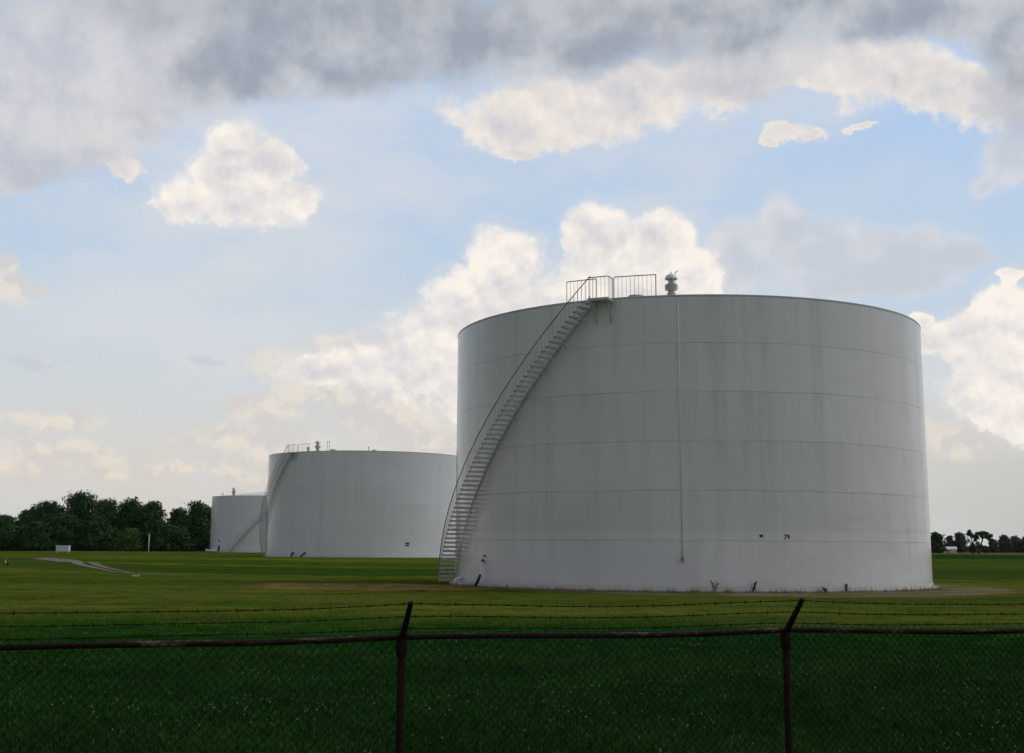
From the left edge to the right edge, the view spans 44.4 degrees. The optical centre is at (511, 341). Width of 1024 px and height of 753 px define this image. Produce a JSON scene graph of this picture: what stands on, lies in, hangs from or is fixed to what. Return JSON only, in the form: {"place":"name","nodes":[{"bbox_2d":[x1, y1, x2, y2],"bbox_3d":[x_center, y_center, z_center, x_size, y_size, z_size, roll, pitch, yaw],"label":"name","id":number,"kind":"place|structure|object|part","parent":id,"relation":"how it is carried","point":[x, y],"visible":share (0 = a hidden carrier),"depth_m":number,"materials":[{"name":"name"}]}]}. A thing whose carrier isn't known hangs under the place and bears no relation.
{"place":"outdoors","nodes":[
{"label":"outdoors","id":0,"kind":"place"},
{"bbox_2d":[43,558,127,571],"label":"path","id":1,"kind":"structure","parent":0,"point":[96,564],"depth_m":103.22,"materials":[{"name":"grey concrete"}]},
{"bbox_2d":[34,558,158,574],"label":"path","id":2,"kind":"structure","parent":0,"point":[81,563],"depth_m":100.24,"materials":[{"name":"grey concrete"}]},
{"bbox_2d":[0,550,1023,752],"bbox_3d":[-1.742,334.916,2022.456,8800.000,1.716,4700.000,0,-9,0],"label":"ground","id":3,"kind":"structure","parent":0,"point":[958,571],"depth_m":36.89,"materials":[{"name":"green plant"}]},
{"bbox_2d":[0,513,16,527],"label":"broadleaf tree","id":4,"kind":"object","parent":3,"relation":"on","point":[5,520],"visible":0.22,"depth_m":392.45,"materials":[{"name":"green plant"}]},
{"bbox_2d":[0,524,24,550],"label":"broadleaf tree","id":5,"kind":"object","parent":3,"relation":"on","point":[9,540],"visible":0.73,"depth_m":354.30,"materials":[{"name":"green plant"}]},
{"bbox_2d":[12,508,30,526],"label":"broadleaf tree","id":6,"kind":"object","parent":3,"relation":"on","point":[21,517],"visible":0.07,"depth_m":385.04,"materials":[{"name":"green plant"}]},
{"bbox_2d":[15,521,58,550],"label":"broadleaf tree","id":7,"kind":"object","parent":3,"relation":"on","point":[37,535],"visible":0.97,"depth_m":352.74,"materials":[{"name":"green plant"}]},
{"bbox_2d":[21,499,66,525],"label":"broadleaf tree","id":8,"kind":"object","parent":3,"relation":"on","point":[46,511],"visible":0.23,"depth_m":374.70,"materials":[{"name":"green plant"}]},
{"bbox_2d":[56,545,70,552],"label":"equipment cabinet","id":9,"kind":"object","parent":3,"relation":"on","point":[62,547],"visible":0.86,"depth_m":243.25,"materials":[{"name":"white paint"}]},
{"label":"door","id":10,"kind":"part","parent":9,"relation":"part of","materials":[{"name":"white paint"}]},
{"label":"door","id":11,"kind":"part","parent":9,"relation":"part of","materials":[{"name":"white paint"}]},
{"bbox_2d":[47,512,83,550],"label":"broadleaf tree","id":12,"kind":"object","parent":3,"relation":"on","point":[66,532],"visible":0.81,"depth_m":357.77,"materials":[{"name":"green plant"}]},
{"bbox_2d":[52,490,113,550],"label":"broadleaf tree","id":13,"kind":"object","parent":3,"relation":"on","point":[81,505],"visible":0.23,"depth_m":373.69,"materials":[{"name":"green plant"}]},
{"bbox_2d":[73,515,120,550],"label":"broadleaf tree","id":14,"kind":"object","parent":3,"relation":"on","point":[98,532],"visible":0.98,"depth_m":359.71,"materials":[{"name":"green plant"}]},
{"bbox_2d":[91,497,121,550],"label":"broadleaf tree","id":15,"kind":"object","parent":3,"relation":"on","point":[107,505],"visible":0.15,"depth_m":386.95,"materials":[{"name":"green plant"}]},
{"bbox_2d":[104,496,143,550],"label":"broadleaf tree","id":16,"kind":"object","parent":3,"relation":"on","point":[123,517],"visible":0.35,"depth_m":381.32,"materials":[{"name":"green plant"}]},
{"bbox_2d":[110,528,143,550],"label":"green shrub","id":17,"kind":"object","parent":3,"relation":"on","point":[125,540],"visible":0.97,"depth_m":350.42,"materials":[{"name":"green plant"}]},
{"bbox_2d":[130,500,169,550],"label":"broadleaf tree","id":18,"kind":"object","parent":3,"relation":"on","point":[150,510],"visible":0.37,"depth_m":376.92,"materials":[{"name":"green plant"}]},
{"bbox_2d":[140,518,172,550],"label":"broadleaf tree","id":19,"kind":"object","parent":3,"relation":"on","point":[157,530],"visible":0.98,"depth_m":367.30,"materials":[{"name":"green plant"}]},
{"bbox_2d":[167,507,187,527],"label":"broadleaf tree","id":20,"kind":"object","parent":3,"relation":"on","point":[175,513],"visible":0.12,"depth_m":390.64,"materials":[{"name":"green plant"}]},
{"bbox_2d":[164,524,194,550],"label":"broadleaf tree","id":21,"kind":"object","parent":3,"relation":"on","point":[180,537],"visible":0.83,"depth_m":371.60,"materials":[{"name":"green plant"}]},
{"bbox_2d":[174,500,211,550],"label":"broadleaf tree","id":22,"kind":"object","parent":3,"relation":"on","point":[196,522],"visible":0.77,"depth_m":382.69,"materials":[{"name":"green plant"}]},
{"bbox_2d":[205,488,266,552],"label":"storage tank","id":23,"kind":"object","parent":3,"relation":"on","point":[235,523],"visible":0.48,"depth_m":326.84,"materials":[{"name":"white metal"}]},
{"bbox_2d":[259,441,455,557],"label":"storage tank","id":24,"kind":"object","parent":3,"relation":"on","point":[359,504],"visible":0.91,"depth_m":181.54,"materials":[{"name":"white metal"}]},
{"bbox_2d":[0,598,1023,752],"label":"chain link fence","id":25,"kind":"object","parent":3,"relation":"on","point":[402,637],"visible":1,"depth_m":9.11,"materials":[{"name":"metal"}]},
{"bbox_2d":[0,606,1023,752],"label":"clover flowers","id":26,"kind":"object","parent":3,"relation":"on","point":[539,686],"visible":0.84,"depth_m":18.51,"materials":[{"name":"white plant"}]},
{"bbox_2d":[438,270,938,592],"bbox_3d":[10.303,6.652,75.376,28.412,16.524,28.184,-1,-9,8],"label":"storage tank","id":27,"kind":"object","parent":3,"relation":"on","point":[739,443],"visible":0.95,"depth_m":63.11,"materials":[{"name":"white metal"}]},
{"bbox_2d":[711,580,718,591],"bbox_3d":[9.721,11.730,60.186,0.408,0.597,0.197,-1,-9,5],"label":"leafy weed","id":28,"kind":"object","parent":3,"relation":"on","point":[714,585],"visible":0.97,"depth_m":60.17,"materials":[{"name":"green plant"}]},
{"bbox_2d":[930,531,946,552],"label":"broadleaf tree","id":29,"kind":"object","parent":3,"relation":"on","point":[938,545],"visible":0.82,"depth_m":597.49,"materials":[{"name":"green plant"}]},
{"bbox_2d":[945,536,954,546],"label":"broadleaf tree","id":30,"kind":"object","parent":3,"relation":"on","point":[949,540],"visible":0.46,"depth_m":708.17,"materials":[{"name":"green plant"}]},
{"bbox_2d":[953,532,968,552],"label":"broadleaf tree","id":31,"kind":"object","parent":3,"relation":"on","point":[960,542],"visible":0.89,"depth_m":705.81,"materials":[{"name":"green plant"}]},
{"bbox_2d":[966,529,979,553],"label":"bare tree","id":32,"kind":"object","parent":3,"relation":"on","point":[973,548],"visible":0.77,"depth_m":593.75,"materials":[{"name":"green plant"}]},
{"bbox_2d":[972,531,992,553],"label":"spreading tree","id":33,"kind":"object","parent":3,"relation":"on","point":[983,535],"visible":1,"depth_m":554.81,"materials":[{"name":"green plant"}]},
{"bbox_2d":[988,538,998,552],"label":"broadleaf tree","id":34,"kind":"object","parent":3,"relation":"on","point":[993,546],"visible":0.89,"depth_m":718.40,"materials":[{"name":"green plant"}]},
{"bbox_2d":[995,534,1013,552],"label":"broadleaf tree","id":35,"kind":"object","parent":3,"relation":"on","point":[1005,543],"visible":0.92,"depth_m":734.53,"materials":[{"name":"green plant"}]},
{"bbox_2d":[1011,535,1021,552],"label":"broadleaf tree","id":36,"kind":"object","parent":3,"relation":"on","point":[1015,539],"visible":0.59,"depth_m":750.63,"materials":[{"name":"green plant"}]},
{"bbox_2d":[1017,536,1023,552],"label":"broadleaf tree","id":37,"kind":"object","parent":3,"relation":"on","point":[1021,545],"visible":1,"depth_m":731.15,"materials":[{"name":"green plant"}]},
{"bbox_2d":[0,572,1023,640],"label":"short grass","id":38,"kind":"structure","parent":0,"point":[496,594],"depth_m":45.98,"materials":[{"name":"green plant"}]},
{"bbox_2d":[0,0,1023,546],"label":"sky","id":39,"kind":"structure","parent":0,"point":[234,233],"materials":[{"name":"blue"}]},
{"bbox_2d":[446,581,949,592],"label":"dry grass","id":40,"kind":"structure","parent":0,"point":[725,591],"depth_m":61.29,"materials":[{"name":"plant"}]},
{"bbox_2d":[944,547,956,552],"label":"white barn","id":41,"kind":"structure","parent":0,"point":[951,549],"depth_m":641.57,"materials":[{"name":"white"}]}
]}

